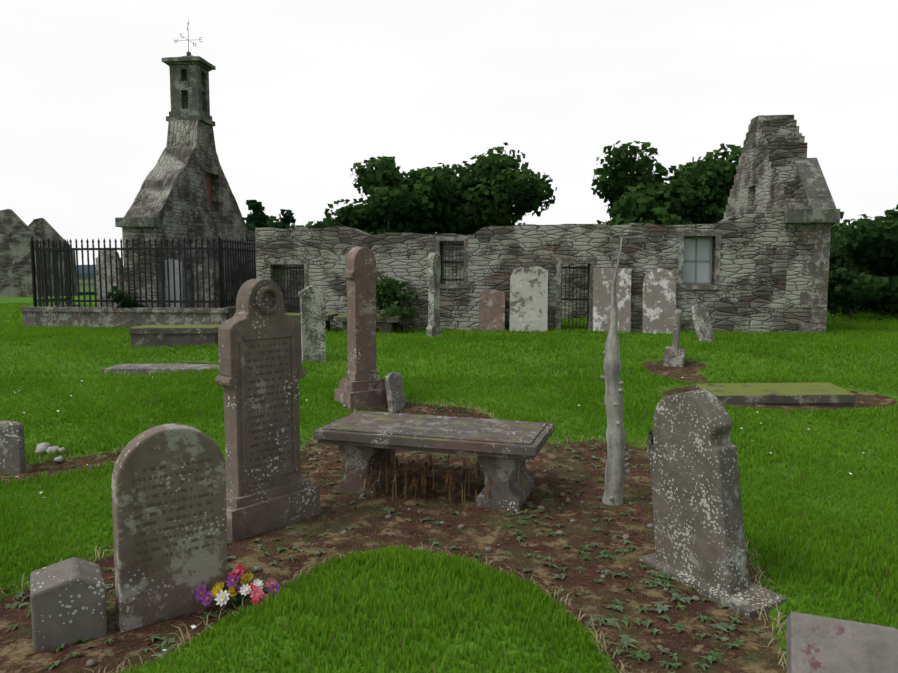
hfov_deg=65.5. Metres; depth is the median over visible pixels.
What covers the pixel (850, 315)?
tree trunk
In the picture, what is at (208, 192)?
blocked windows
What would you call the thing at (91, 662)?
pebbles on earth
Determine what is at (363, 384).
gravestone
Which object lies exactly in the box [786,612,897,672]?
headstone
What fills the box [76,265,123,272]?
hills
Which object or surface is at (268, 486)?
headstone
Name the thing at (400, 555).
lawn grass
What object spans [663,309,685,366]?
grave marker
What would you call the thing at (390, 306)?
branches
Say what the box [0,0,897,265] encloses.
sky
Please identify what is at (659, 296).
gravestone
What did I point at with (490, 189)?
tree leaves
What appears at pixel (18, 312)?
lawn grass
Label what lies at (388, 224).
tree trunk
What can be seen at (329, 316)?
table tomb
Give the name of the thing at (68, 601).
gravestone
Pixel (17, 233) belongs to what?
outbuilding walls
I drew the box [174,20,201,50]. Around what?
weathervane
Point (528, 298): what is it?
gravestone
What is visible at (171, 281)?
gravestone
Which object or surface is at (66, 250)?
iron railings
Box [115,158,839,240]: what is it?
gable skews
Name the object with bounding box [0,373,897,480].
lawn grass
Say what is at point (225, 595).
flower bouquet
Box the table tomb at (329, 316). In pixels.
[286,313,337,329]
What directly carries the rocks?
on the ground at (108, 657)
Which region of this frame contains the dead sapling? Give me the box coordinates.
[600,236,629,505]
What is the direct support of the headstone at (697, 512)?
on the ground at (108, 657)
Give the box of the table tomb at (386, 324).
[333,314,404,333]
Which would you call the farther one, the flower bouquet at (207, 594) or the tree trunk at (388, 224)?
the tree trunk at (388, 224)
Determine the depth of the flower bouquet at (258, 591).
3.67 m
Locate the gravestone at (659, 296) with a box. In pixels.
[642,268,675,333]
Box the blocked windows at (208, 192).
[206,174,211,210]
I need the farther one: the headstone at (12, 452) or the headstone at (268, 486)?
the headstone at (12, 452)
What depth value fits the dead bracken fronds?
5.65 m
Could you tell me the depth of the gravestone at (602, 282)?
15.43 m
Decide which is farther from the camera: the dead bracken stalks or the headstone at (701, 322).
the headstone at (701, 322)
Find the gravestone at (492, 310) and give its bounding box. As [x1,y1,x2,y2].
[479,290,504,331]
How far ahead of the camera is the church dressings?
15.21 m
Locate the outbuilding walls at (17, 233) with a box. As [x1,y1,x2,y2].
[0,209,76,296]
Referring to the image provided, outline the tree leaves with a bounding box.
[106,141,897,329]
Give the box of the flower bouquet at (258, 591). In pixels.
[231,566,274,606]
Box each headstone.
[0,420,25,473]
[111,424,227,631]
[215,279,319,541]
[298,285,326,362]
[426,253,441,336]
[639,389,787,619]
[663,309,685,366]
[690,304,714,342]
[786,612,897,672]
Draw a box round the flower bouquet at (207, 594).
[194,574,282,605]
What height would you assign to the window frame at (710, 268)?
1.060 m
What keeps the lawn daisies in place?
on the ground at (108, 657)
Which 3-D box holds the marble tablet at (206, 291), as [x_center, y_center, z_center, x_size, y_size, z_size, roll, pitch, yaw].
[-6.040,-1.013,17.274,0.500,1.569,0.100,1,5,7]
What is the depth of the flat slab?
10.53 m
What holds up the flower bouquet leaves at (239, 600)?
on the ground at (108, 657)
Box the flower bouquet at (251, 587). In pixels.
[229,564,262,604]
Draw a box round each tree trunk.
[385,177,422,229]
[832,247,867,318]
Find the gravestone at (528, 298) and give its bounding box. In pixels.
[510,266,547,331]
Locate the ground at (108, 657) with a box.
[0,279,897,672]
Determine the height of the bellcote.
1.930 m
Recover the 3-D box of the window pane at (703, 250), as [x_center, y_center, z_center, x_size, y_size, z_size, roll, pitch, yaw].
[5.514,-1.691,15.597,0.670,1.060,0.020,1,5,7]
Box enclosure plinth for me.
[19,304,235,327]
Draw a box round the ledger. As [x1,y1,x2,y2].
[695,382,855,406]
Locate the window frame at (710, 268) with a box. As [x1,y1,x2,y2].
[683,237,712,284]
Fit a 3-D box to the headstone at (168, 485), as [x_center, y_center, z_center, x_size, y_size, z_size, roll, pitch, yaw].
[-1.460,1.028,3.681,0.550,1.139,0.115,-4,8,-37]
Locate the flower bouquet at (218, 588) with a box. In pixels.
[200,572,275,600]
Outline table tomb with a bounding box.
[313,411,553,510]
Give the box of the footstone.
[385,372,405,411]
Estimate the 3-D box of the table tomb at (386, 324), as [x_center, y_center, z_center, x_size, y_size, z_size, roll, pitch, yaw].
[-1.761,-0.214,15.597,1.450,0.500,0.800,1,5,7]
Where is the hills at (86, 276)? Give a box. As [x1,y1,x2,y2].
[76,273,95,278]
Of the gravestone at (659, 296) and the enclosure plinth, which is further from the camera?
the enclosure plinth
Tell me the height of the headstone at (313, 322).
1.357 m
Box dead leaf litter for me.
[0,407,784,672]
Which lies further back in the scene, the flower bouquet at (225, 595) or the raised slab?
the raised slab
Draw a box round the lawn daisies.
[14,377,864,650]
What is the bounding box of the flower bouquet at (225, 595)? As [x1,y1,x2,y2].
[215,568,263,605]
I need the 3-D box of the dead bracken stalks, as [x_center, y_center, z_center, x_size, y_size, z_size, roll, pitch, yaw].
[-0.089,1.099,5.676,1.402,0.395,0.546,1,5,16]
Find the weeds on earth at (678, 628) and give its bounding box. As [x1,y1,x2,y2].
[2,403,763,672]
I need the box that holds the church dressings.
[264,223,830,332]
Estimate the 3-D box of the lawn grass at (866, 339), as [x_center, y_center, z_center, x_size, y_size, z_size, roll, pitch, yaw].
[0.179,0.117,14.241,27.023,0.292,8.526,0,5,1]
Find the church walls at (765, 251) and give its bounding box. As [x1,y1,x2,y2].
[122,115,826,332]
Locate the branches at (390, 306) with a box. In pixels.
[376,282,410,325]
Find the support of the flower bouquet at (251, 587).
on the ground at (108, 657)
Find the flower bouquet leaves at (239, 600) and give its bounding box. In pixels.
[212,579,267,609]
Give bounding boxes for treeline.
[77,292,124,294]
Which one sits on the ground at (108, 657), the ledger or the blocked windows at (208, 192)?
the ledger
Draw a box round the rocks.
[34,443,65,461]
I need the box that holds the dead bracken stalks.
[365,449,516,508]
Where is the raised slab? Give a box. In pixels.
[128,325,219,346]
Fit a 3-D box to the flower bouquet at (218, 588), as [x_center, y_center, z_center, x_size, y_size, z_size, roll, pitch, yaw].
[-1.132,1.332,3.768,0.385,0.144,0.278,0,5,1]
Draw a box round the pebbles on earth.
[27,405,700,666]
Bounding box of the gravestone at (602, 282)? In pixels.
[593,268,631,332]
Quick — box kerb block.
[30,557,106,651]
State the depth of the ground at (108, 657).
4.83 m
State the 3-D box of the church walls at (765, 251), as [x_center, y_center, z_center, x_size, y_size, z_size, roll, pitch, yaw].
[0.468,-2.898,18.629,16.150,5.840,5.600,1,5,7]
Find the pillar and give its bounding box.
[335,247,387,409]
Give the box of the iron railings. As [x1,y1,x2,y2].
[30,235,588,330]
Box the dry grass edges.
[0,399,789,672]
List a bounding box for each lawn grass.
[0,302,897,322]
[0,320,897,379]
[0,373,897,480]
[0,467,897,672]
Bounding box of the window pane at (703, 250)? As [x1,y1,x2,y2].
[683,239,709,281]
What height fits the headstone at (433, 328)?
1.917 m
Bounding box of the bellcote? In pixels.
[162,51,215,125]
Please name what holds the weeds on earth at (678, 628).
on the ground at (108, 657)
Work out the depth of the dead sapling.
5.37 m
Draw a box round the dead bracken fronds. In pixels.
[360,455,498,498]
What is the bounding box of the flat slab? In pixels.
[104,363,218,374]

